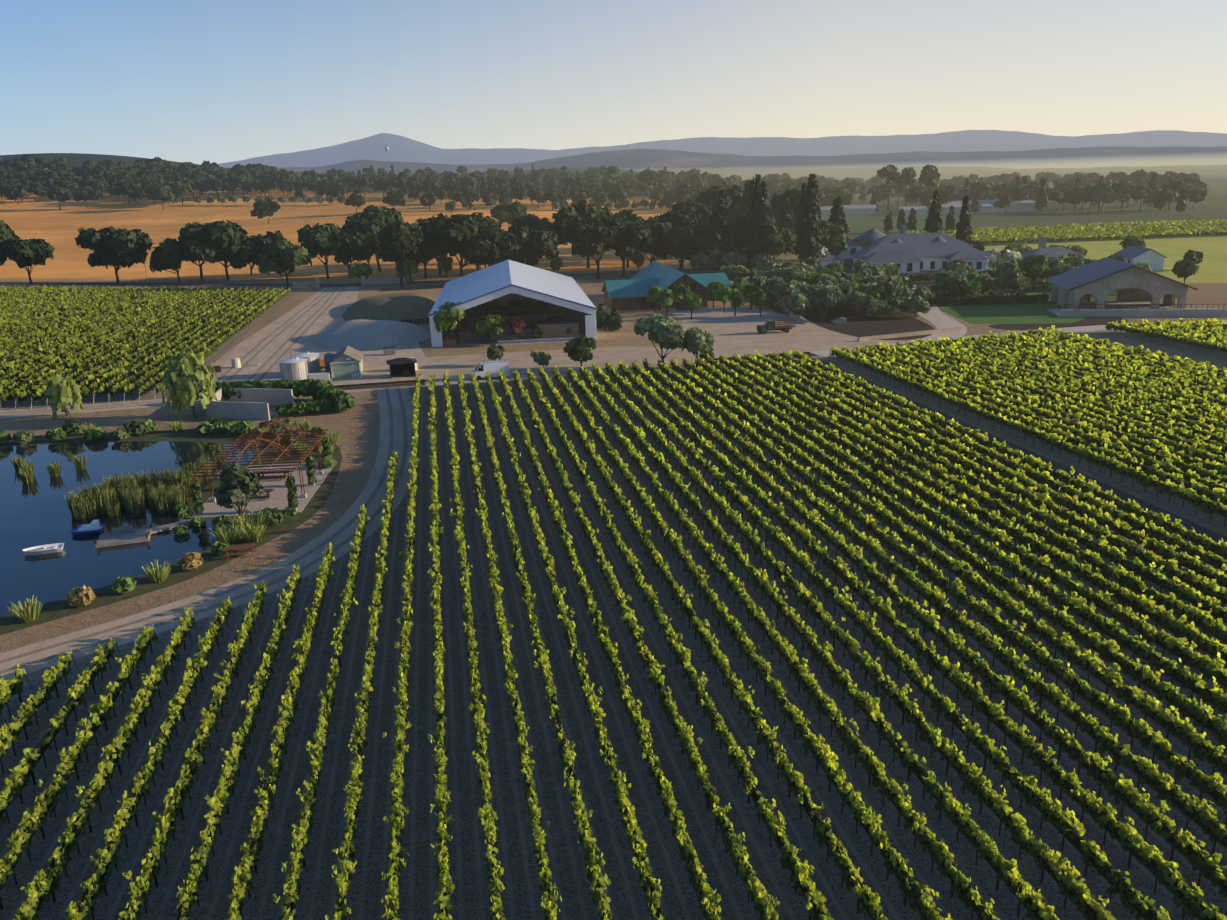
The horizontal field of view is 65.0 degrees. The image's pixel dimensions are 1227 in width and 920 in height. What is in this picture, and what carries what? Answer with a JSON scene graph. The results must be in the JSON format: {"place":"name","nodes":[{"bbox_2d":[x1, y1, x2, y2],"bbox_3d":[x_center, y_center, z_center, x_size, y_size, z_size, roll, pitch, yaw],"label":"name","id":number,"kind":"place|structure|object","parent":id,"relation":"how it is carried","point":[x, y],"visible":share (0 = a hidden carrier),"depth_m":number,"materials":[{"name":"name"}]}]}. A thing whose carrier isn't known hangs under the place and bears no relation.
{"place":"outdoors","nodes":[
{"label":"outdoors","id":0,"kind":"place"},
{"bbox_2d":[0,441,253,615],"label":"pond","id":1,"kind":"structure","parent":0,"point":[36,512],"depth_m":90.40,"materials":[{"name":"blue liquid"}]},
{"bbox_2d":[22,543,63,554],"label":"dinghy","id":2,"kind":"object","parent":1,"relation":"on","point":[46,549],"visible":1,"depth_m":82.91,"materials":[{"name":"paint"}]},
{"bbox_2d":[71,519,103,534],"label":"pedal boat","id":3,"kind":"object","parent":1,"relation":"on","point":[94,526],"visible":1,"depth_m":87.22,"materials":[{"name":"paint"}]},
{"bbox_2d":[10,454,212,519],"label":"reeds","id":4,"kind":"object","parent":1,"relation":"in","point":[165,492],"visible":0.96,"depth_m":94.98,"materials":[{"name":"green plant"}]},
{"bbox_2d":[95,519,190,547],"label":"dock","id":5,"kind":"object","parent":1,"relation":"in","point":[122,535],"visible":0.85,"depth_m":85.85,"materials":[{"name":"grey wood"}]},
{"bbox_2d":[0,293,295,409],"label":"soil","id":6,"kind":"structure","parent":0,"point":[43,403],"depth_m":149.09,"materials":[{"name":"brown soil"}]},
{"bbox_2d":[0,429,341,634],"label":"pond bank","id":7,"kind":"structure","parent":0,"point":[56,609],"depth_m":89.21,"materials":[{"name":"brown soil"}]},
{"bbox_2d":[222,542,255,559],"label":"bench","id":8,"kind":"object","parent":7,"relation":"on","point":[251,545],"visible":0.9,"depth_m":80.89,"materials":[{"name":"brown wood"}]},
{"bbox_2d":[189,421,336,517],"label":"pergola","id":9,"kind":"object","parent":7,"relation":"on","point":[271,477],"visible":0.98,"depth_m":97.18,"materials":[{"name":"brown wood"}]},
{"bbox_2d":[0,386,417,679],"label":"dirt road","id":10,"kind":"structure","parent":0,"point":[352,511],"depth_m":77.32,"materials":[{"name":"brown soil"}]},
{"bbox_2d":[175,286,425,397],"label":"gravel yard","id":11,"kind":"structure","parent":0,"point":[376,368],"depth_m":183.89,"materials":[{"name":"beige gravel"}]},
{"bbox_2d":[207,357,258,400],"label":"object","id":12,"kind":"object","parent":11,"relation":"on","point":[235,362],"visible":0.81,"depth_m":167.28,"materials":[{"name":"plastic"}]},
{"bbox_2d":[213,287,335,384],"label":"wheel tracks","id":13,"kind":"object","parent":11,"relation":"on","point":[247,362],"depth_m":198.47},
{"bbox_2d":[247,287,344,380],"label":"wheel tracks","id":14,"kind":"object","parent":11,"relation":"on","point":[282,355],"depth_m":194.59},
{"bbox_2d":[262,351,334,380],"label":"water tanks","id":15,"kind":"object","parent":11,"relation":"on","point":[301,366],"visible":0.88,"depth_m":154.29,"materials":[{"name":"grey metal"}]},
{"bbox_2d":[319,358,324,368],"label":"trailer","id":16,"kind":"object","parent":11,"relation":"on","point":[322,363],"visible":0.1,"depth_m":164.11,"materials":[{"name":"orange metal"}]},
{"bbox_2d":[329,346,363,378],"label":"green shed","id":17,"kind":"structure","parent":11,"relation":"on","point":[346,362],"depth_m":155.83,"materials":[{"name":"green metal"}]},
{"bbox_2d":[313,319,430,348],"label":"gravel mound","id":18,"kind":"object","parent":11,"relation":"on","point":[359,333],"visible":0.92,"depth_m":189.38,"materials":[{"name":"grey gravel"}]},
{"bbox_2d":[383,347,394,354],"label":"dumpster","id":19,"kind":"object","parent":11,"relation":"on","point":[389,350],"visible":1,"depth_m":176.00,"materials":[{"name":"grey metal"}]},
{"bbox_2d":[386,357,417,378],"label":"small open shed","id":20,"kind":"object","parent":11,"relation":"on","point":[406,367],"visible":0.88,"depth_m":157.12,"materials":[{"name":"brown wood"}]},
{"bbox_2d":[0,268,726,285],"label":"public road","id":21,"kind":"structure","parent":0,"point":[96,283],"depth_m":321.84,"materials":[{"name":"grey asphalt"}]},
{"bbox_2d":[0,352,823,418],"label":"cross road","id":22,"kind":"structure","parent":0,"point":[104,408],"depth_m":142.59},
{"bbox_2d":[15,391,154,409],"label":"fence posts","id":23,"kind":"object","parent":22,"relation":"on","point":[93,400],"visible":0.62,"depth_m":141.13,"materials":[{"name":"brown wood"}]},
{"bbox_2d":[0,354,818,415],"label":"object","id":24,"kind":"object","parent":22,"relation":"on","point":[344,389],"depth_m":148.36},
{"bbox_2d":[425,346,701,378],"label":"yard dirt","id":25,"kind":"structure","parent":0,"point":[455,365],"depth_m":167.14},
{"bbox_2d":[471,359,509,379],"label":"white van","id":26,"kind":"object","parent":25,"relation":"on","point":[492,367],"visible":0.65,"depth_m":151.52,"materials":[{"name":"paint"}]},
{"bbox_2d":[0,362,1226,919],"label":"soil","id":27,"kind":"structure","parent":0,"point":[470,896],"depth_m":53.39,"materials":[{"name":"brown soil"}]},
{"bbox_2d":[0,342,1226,919],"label":"vine trunks","id":28,"kind":"object","parent":27,"relation":"on","point":[708,654],"visible":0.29,"depth_m":60.09,"materials":[{"name":"brown wood"}]},
{"bbox_2d":[0,153,1226,685],"bbox_3d":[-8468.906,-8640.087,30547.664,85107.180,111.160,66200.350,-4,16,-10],"label":"ground","id":29,"kind":"structure","parent":0,"point":[46,219],"depth_m":363.36,"materials":[{"name":"brown soil"}]},
{"bbox_2d":[45,349,218,419],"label":"trees","id":30,"kind":"object","parent":29,"relation":"on","point":[188,375],"visible":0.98,"depth_m":128.66,"materials":[{"name":"green plant"}]},
{"bbox_2d":[0,262,442,290],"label":"fence","id":31,"kind":"object","parent":29,"relation":"on","point":[373,281],"visible":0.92,"depth_m":304.05,"materials":[{"name":"brown wood"}]},
{"bbox_2d":[0,205,402,278],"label":"row of trees","id":32,"kind":"object","parent":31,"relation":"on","point":[355,236],"visible":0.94,"depth_m":325.50,"materials":[{"name":"green plant"}]},
{"bbox_2d":[205,388,293,419],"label":"concrete wall","id":33,"kind":"structure","parent":29,"relation":"on","point":[253,403],"depth_m":130.85,"materials":[{"name":"grey concrete"}]},
{"bbox_2d":[0,179,672,218],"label":"field trees","id":34,"kind":"object","parent":29,"relation":"on","point":[266,206],"visible":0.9,"depth_m":829.25,"materials":[{"name":"green plant"}]},
{"bbox_2d":[0,154,675,206],"bbox_3d":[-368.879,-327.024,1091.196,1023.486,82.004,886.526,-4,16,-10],"label":"hill forest","id":35,"kind":"object","parent":29,"relation":"on","point":[106,174],"visible":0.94,"depth_m":958.02,"materials":[{"name":"green plant"}]},
{"bbox_2d":[321,283,359,287],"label":"gate apron","id":36,"kind":"object","parent":29,"relation":"on","point":[338,286],"visible":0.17,"depth_m":302.85,"materials":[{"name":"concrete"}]},
{"bbox_2d":[342,293,435,322],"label":"berm grass","id":37,"kind":"structure","parent":29,"relation":"on","point":[396,307],"depth_m":228.21,"materials":[{"name":"green plant"}]},
{"bbox_2d":[401,318,428,323],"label":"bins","id":38,"kind":"object","parent":29,"relation":"on","point":[414,320],"visible":0.65,"depth_m":214.83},
{"bbox_2d":[395,255,621,366],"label":"yard trees","id":39,"kind":"object","parent":29,"relation":"on","point":[576,349],"visible":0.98,"depth_m":182.32,"materials":[{"name":"green plant"}]},
{"bbox_2d":[428,260,596,346],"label":"barn","id":40,"kind":"structure","parent":29,"relation":"on","point":[549,304],"depth_m":199.17,"materials":[{"name":"white paint"}]},
{"bbox_2d":[431,340,659,356],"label":"verge","id":41,"kind":"structure","parent":29,"relation":"on","point":[452,352],"depth_m":179.57,"materials":[{"name":"beige plant"}]},
{"bbox_2d":[0,260,1131,622],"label":"plants","id":42,"kind":"object","parent":29,"relation":"on","point":[324,394],"visible":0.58,"depth_m":120.19,"materials":[{"name":"green plant"}]},
{"bbox_2d":[1,169,1194,520],"bbox_3d":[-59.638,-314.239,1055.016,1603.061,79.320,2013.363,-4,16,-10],"label":"tree trunks","id":43,"kind":"object","parent":29,"relation":"on","point":[399,267],"visible":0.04,"depth_m":316.46,"materials":[{"name":"brown plant"}]},
{"bbox_2d":[213,423,301,508],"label":"pond trees","id":44,"kind":"object","parent":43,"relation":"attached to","point":[227,493],"visible":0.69,"depth_m":86.06,"materials":[{"name":"green plant"}]},
{"bbox_2d":[0,218,1226,919],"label":"vines","id":45,"kind":"object","parent":29,"relation":"on","point":[1140,394],"visible":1,"depth_m":67.00,"materials":[{"name":"green plant"}]},
{"bbox_2d":[601,261,731,310],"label":"green barn","id":46,"kind":"structure","parent":29,"relation":"on","point":[632,292],"depth_m":229.72,"materials":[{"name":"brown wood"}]},
{"bbox_2d":[596,277,766,361],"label":"trees","id":47,"kind":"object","parent":29,"relation":"on","point":[667,331],"depth_m":198.22,"materials":[{"name":"green plant"}]},
{"bbox_2d":[377,174,1203,294],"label":"estate trees","id":48,"kind":"object","parent":29,"relation":"on","point":[706,221],"visible":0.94,"depth_m":305.60,"materials":[{"name":"green plant"}]},
{"bbox_2d":[681,322,905,363],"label":"lot","id":49,"kind":"structure","parent":29,"relation":"on","point":[741,340],"depth_m":180.44,"materials":[{"name":"beige gravel"}]},
{"bbox_2d":[757,319,795,333],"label":"stake truck","id":50,"kind":"object","parent":49,"relation":"on","point":[770,325],"visible":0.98,"depth_m":188.00,"materials":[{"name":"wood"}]},
{"bbox_2d":[586,198,1035,214],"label":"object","id":51,"kind":"structure","parent":29,"relation":"on","point":[987,206],"depth_m":693.30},
{"bbox_2d":[774,302,962,341],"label":"garden walls","id":52,"kind":"structure","parent":29,"relation":"on","point":[841,320],"depth_m":182.73,"materials":[{"name":"beige stone"}]},
{"bbox_2d":[806,307,934,339],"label":"bed","id":53,"kind":"object","parent":29,"relation":"on","point":[863,325],"visible":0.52,"depth_m":195.68,"materials":[{"name":"brown soil"}]},
{"bbox_2d":[798,223,991,275],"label":"mansion","id":54,"kind":"structure","parent":29,"relation":"on","point":[918,253],"depth_m":291.65,"materials":[{"name":"paint"}]},
{"bbox_2d":[606,164,1207,212],"bbox_3d":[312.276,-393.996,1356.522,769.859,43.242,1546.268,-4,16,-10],"label":"valley trees","id":55,"kind":"object","parent":29,"relation":"on","point":[1179,189],"visible":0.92,"depth_m":744.74,"materials":[{"name":"green plant"}]},
{"bbox_2d":[706,242,1151,316],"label":"trees","id":56,"kind":"object","parent":29,"relation":"on","point":[870,289],"visible":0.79,"depth_m":231.14,"materials":[{"name":"green plant"}]},
{"bbox_2d":[910,286,950,296],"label":"garden pergola","id":57,"kind":"object","parent":29,"relation":"on","point":[931,287],"visible":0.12,"depth_m":231.39,"materials":[{"name":"brown wood"}]},
{"bbox_2d":[913,277,1115,305],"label":"garden","id":58,"kind":"object","parent":29,"relation":"on","point":[1008,292],"depth_m":245.54,"materials":[{"name":"green plant"}]},
{"bbox_2d":[813,358,1226,559],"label":"road verge","id":59,"kind":"structure","parent":29,"relation":"on","point":[1160,505],"depth_m":102.85,"materials":[{"name":"brown plant"}]},
{"bbox_2d":[989,317,1127,329],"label":"bed","id":60,"kind":"object","parent":29,"relation":"on","point":[1090,321],"visible":0.72,"depth_m":189.78,"materials":[{"name":"brown soil"}]},
{"bbox_2d":[1045,257,1226,316],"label":"building","id":61,"kind":"structure","parent":29,"relation":"on","point":[1141,291],"depth_m":204.37,"materials":[{"name":"stone"}]},
{"bbox_2d":[0,0,1226,164],"label":"sky","id":62,"kind":"structure","parent":0,"point":[194,81],"materials":[{"name":"blue"}]},
{"bbox_2d":[218,130,1226,167],"bbox_3d":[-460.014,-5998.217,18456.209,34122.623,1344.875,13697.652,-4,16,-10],"label":"ridge","id":63,"kind":"structure","parent":0,"point":[403,149],"depth_m":22629.63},
{"bbox_2d":[669,307,799,324],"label":"gravel yard","id":64,"kind":"structure","parent":0,"point":[745,315],"depth_m":213.17,"materials":[{"name":"beige gravel"}]},
{"bbox_2d":[278,146,1226,173],"bbox_3d":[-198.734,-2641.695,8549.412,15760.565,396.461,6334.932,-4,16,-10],"label":"ridge","id":65,"kind":"structure","parent":0,"point":[1092,157],"depth_m":10294.00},
{"bbox_2d":[397,165,1226,181],"bbox_3d":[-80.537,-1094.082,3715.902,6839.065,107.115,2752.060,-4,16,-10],"label":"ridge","id":66,"kind":"structure","parent":0,"point":[839,174],"depth_m":4357.68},
{"bbox_2d":[743,286,919,319],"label":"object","id":67,"kind":"object","parent":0,"point":[805,317],"visible":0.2,"depth_m":215.59,"materials":[{"name":"plant"}]},
{"bbox_2d":[841,269,851,273],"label":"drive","id":68,"kind":"structure","parent":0,"point":[847,271],"depth_m":305.12,"materials":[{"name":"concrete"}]},
{"bbox_2d":[810,284,966,356],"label":"driveway","id":69,"kind":"structure","parent":0,"point":[937,317],"depth_m":191.71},
{"bbox_2d":[937,303,1086,323],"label":"lawn","id":70,"kind":"structure","parent":0,"point":[1034,313],"depth_m":205.73,"materials":[{"name":"green plant"}]},
{"bbox_2d":[815,361,1226,555],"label":"road","id":71,"kind":"structure","parent":0,"point":[1188,524],"depth_m":94.88,"materials":[{"name":"soil"}]},
{"bbox_2d":[826,355,1226,531],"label":"soil","id":72,"kind":"structure","parent":0,"point":[1218,521],"depth_m":103.93,"materials":[{"name":"brown soil"}]},
{"bbox_2d":[1014,290,1116,301],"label":"lawn","id":73,"kind":"structure","parent":0,"point":[1112,294],"depth_m":234.09,"materials":[{"name":"green plant"}]},
{"bbox_2d":[963,320,1226,338],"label":"dirt road","id":74,"kind":"structure","parent":0,"point":[1085,328],"depth_m":183.42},
{"bbox_2d":[984,236,1226,283],"bbox_3d":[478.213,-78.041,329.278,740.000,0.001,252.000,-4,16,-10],"label":"field","id":75,"kind":"structure","parent":0,"point":[1212,268],"depth_m":346.23,"materials":[{"name":"green plant"}]},
{"bbox_2d":[1021,237,1166,269],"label":"guest house","id":76,"kind":"structure","parent":75,"relation":"on","point":[1154,259],"depth_m":286.94,"materials":[{"name":"paint"}]},
{"bbox_2d":[1095,330,1226,359],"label":"dirt track","id":77,"kind":"structure","parent":0,"point":[1183,347],"depth_m":165.26,"materials":[{"name":"brown soil"}]}
]}

